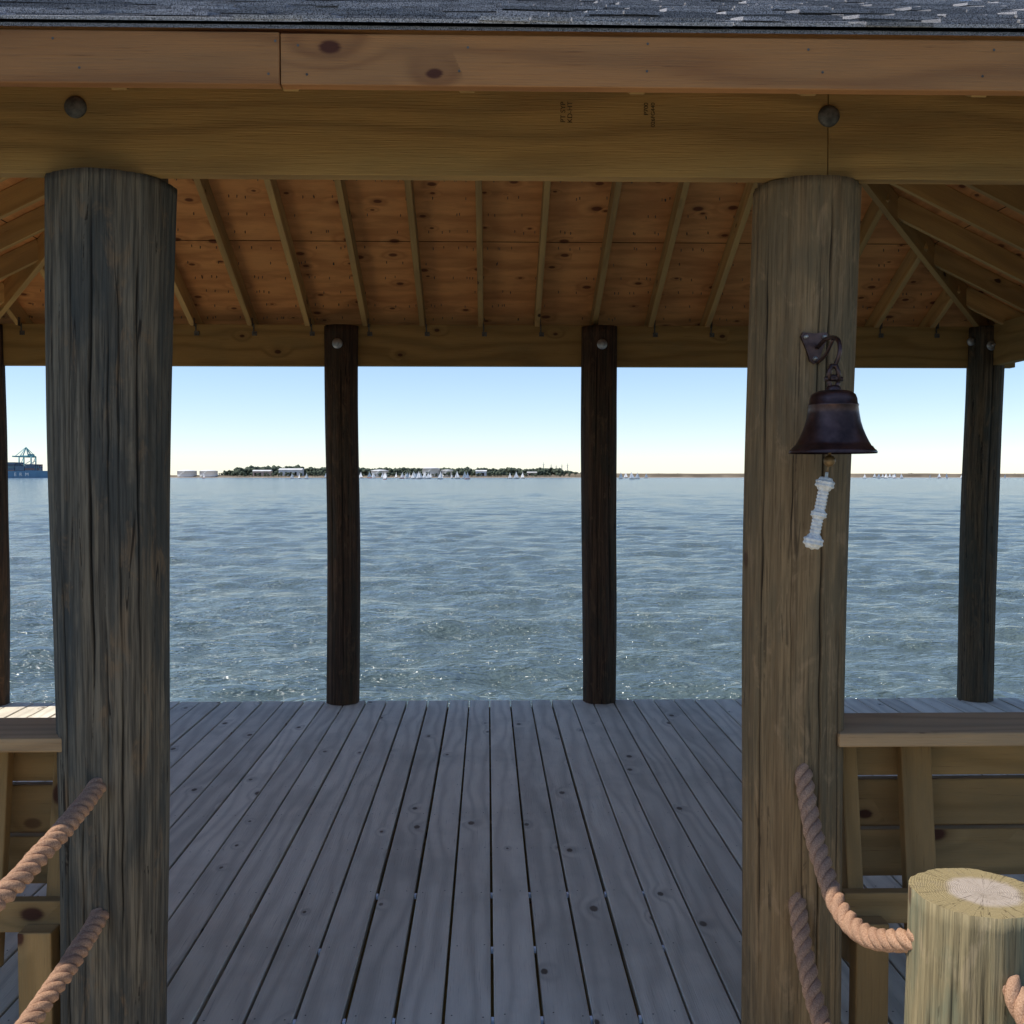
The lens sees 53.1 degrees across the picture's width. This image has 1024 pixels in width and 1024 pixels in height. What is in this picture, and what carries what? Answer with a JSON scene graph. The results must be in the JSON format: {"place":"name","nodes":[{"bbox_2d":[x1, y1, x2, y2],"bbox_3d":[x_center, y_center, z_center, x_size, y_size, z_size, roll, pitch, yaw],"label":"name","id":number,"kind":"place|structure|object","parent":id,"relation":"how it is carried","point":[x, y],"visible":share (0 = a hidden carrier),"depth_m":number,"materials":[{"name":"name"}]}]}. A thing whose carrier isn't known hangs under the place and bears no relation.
{"place":"outdoors","nodes":[
{"label":"outdoors","id":0,"kind":"place"},
{"bbox_2d":[0,698,1023,1023],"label":"wooden deck","id":1,"kind":"structure","parent":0,"point":[488,862],"depth_m":4.31,"materials":[{"name":"grey wood"}]},
{"bbox_2d":[0,717,61,1023],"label":"bench","id":2,"kind":"object","parent":1,"relation":"on","point":[30,748],"visible":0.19,"depth_m":2.84,"materials":[{"name":"brown wood"}]},
{"bbox_2d":[837,712,1023,1023],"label":"bench","id":3,"kind":"object","parent":1,"relation":"on","point":[914,817],"visible":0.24,"depth_m":2.96,"materials":[{"name":"brown wood"}]},
{"bbox_2d":[5,361,1023,474],"label":"sky","id":4,"kind":"structure","parent":0,"point":[670,420],"materials":[{"name":"blue"}]},
{"bbox_2d":[8,478,1023,706],"bbox_3d":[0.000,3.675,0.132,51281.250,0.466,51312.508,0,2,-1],"label":"water","id":5,"kind":"structure","parent":0,"point":[470,588],"depth_m":32.45,"materials":[{"name":"blue liquid"}]},
{"bbox_2d":[12,447,36,465],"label":"harbor crane","id":6,"kind":"object","parent":5,"relation":"on","point":[30,455],"visible":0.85,"depth_m":1427.53,"materials":[{"name":"white metal"}]},
{"bbox_2d":[8,462,47,477],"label":"container ship","id":7,"kind":"object","parent":5,"relation":"on","point":[18,470],"visible":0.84,"depth_m":1369.69,"materials":[{"name":"blue paint"}]},
{"bbox_2d":[0,0,1023,1023],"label":"pavilion","id":8,"kind":"structure","parent":5,"relation":"in","point":[342,192],"depth_m":2.69,"materials":[{"name":"brown wood"}]},
{"bbox_2d":[789,332,877,549],"bbox_3d":[0.786,-0.184,2.543,0.209,0.552,0.266,0,2,-1],"label":"ship bell","id":9,"kind":"object","parent":8,"relation":"attached to","point":[833,424],"visible":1,"depth_m":2.48,"materials":[{"name":"brown metal"}]},
{"bbox_2d":[904,868,1023,1023],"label":"wooden piling","id":10,"kind":"object","parent":5,"relation":"in","point":[965,955],"visible":0.93,"depth_m":2.02,"materials":[{"name":"beige wood"}]},
{"bbox_2d":[788,892,831,1023],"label":"rope","id":11,"kind":"object","parent":10,"relation":"attached to","point":[814,997],"visible":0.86,"depth_m":2.61,"materials":[{"name":"beige fabric"}]},
{"bbox_2d":[794,763,913,952],"bbox_3d":[0.792,0.792,2.433,0.098,0.356,0.743,0,2,-7],"label":"rope","id":12,"kind":"object","parent":10,"relation":"attached to","point":[853,927],"visible":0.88,"depth_m":2.46,"materials":[{"name":"beige fabric"}]},
{"bbox_2d":[1001,974,1023,1023],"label":"rope","id":13,"kind":"object","parent":10,"relation":"attached to","point":[1013,990],"visible":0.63,"depth_m":1.95,"materials":[{"name":"beige fabric"}]},
{"bbox_2d":[170,473,1023,476],"bbox_3d":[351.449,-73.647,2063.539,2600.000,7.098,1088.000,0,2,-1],"label":"land","id":14,"kind":"structure","parent":0,"point":[742,475],"depth_m":1528.32,"materials":[{"name":"green plant"}]},
{"bbox_2d":[177,470,196,476],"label":"storage tank","id":15,"kind":"object","parent":14,"relation":"on","point":[186,473],"visible":1,"depth_m":1502.34,"materials":[{"name":"white metal"}]},
{"bbox_2d":[199,470,217,476],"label":"storage tank","id":16,"kind":"object","parent":14,"relation":"on","point":[209,473],"visible":0.99,"depth_m":1503.25,"materials":[{"name":"white metal"}]},
{"bbox_2d":[253,470,271,475],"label":"warehouse","id":17,"kind":"structure","parent":14,"relation":"on","point":[261,472],"depth_m":1517.71,"materials":[{"name":"white metal"}]},
{"bbox_2d":[278,468,303,475],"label":"warehouse","id":18,"kind":"structure","parent":14,"relation":"on","point":[296,471],"depth_m":1515.86,"materials":[{"name":"white metal"}]},
{"bbox_2d":[371,470,388,476],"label":"storage tank","id":19,"kind":"object","parent":14,"relation":"on","point":[375,472],"visible":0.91,"depth_m":1508.31,"materials":[{"name":"white metal"}]},
{"bbox_2d":[422,467,439,476],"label":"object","id":20,"kind":"object","parent":14,"relation":"on","point":[432,470],"visible":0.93,"depth_m":1510.61,"materials":[{"name":"white paint"}]},
{"bbox_2d":[441,470,452,476],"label":"storage tank","id":21,"kind":"object","parent":14,"relation":"on","point":[444,471],"visible":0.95,"depth_m":1510.63,"materials":[{"name":"white metal"}]},
{"bbox_2d":[475,470,486,475],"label":"warehouse","id":22,"kind":"structure","parent":14,"relation":"on","point":[482,471],"depth_m":1526.32,"materials":[{"name":"white metal"}]},
{"bbox_2d":[170,477,1023,477],"bbox_3d":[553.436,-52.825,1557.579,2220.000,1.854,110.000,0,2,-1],"label":"beach","id":23,"kind":"structure","parent":0,"point":[549,477],"depth_m":1495.00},
{"bbox_2d":[218,464,580,475],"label":"distant trees","id":24,"kind":"object","parent":23,"relation":"on","point":[404,470],"visible":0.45,"depth_m":1563.69,"materials":[{"name":"green plant"}]},
{"bbox_2d":[231,470,576,476],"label":"distant trees","id":25,"kind":"object","parent":23,"relation":"on","point":[314,473],"visible":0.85,"depth_m":1500.46,"materials":[{"name":"green plant"}]},
{"bbox_3d":[-1.207,2.677,1.770,0.322,3.772,0.320,0,2,-1],"label":"wooden piling","id":26,"kind":"object","parent":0,"visible":0},
{"bbox_2d":[0,777,106,910],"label":"rope","id":27,"kind":"object","parent":26,"relation":"attached to","point":[34,860],"visible":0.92,"depth_m":2.32,"materials":[{"name":"beige fabric"}]},
{"bbox_2d":[14,908,108,1023],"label":"rope","id":28,"kind":"object","parent":26,"relation":"attached to","point":[71,961],"visible":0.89,"depth_m":2.40,"materials":[{"name":"beige fabric"}]}
]}

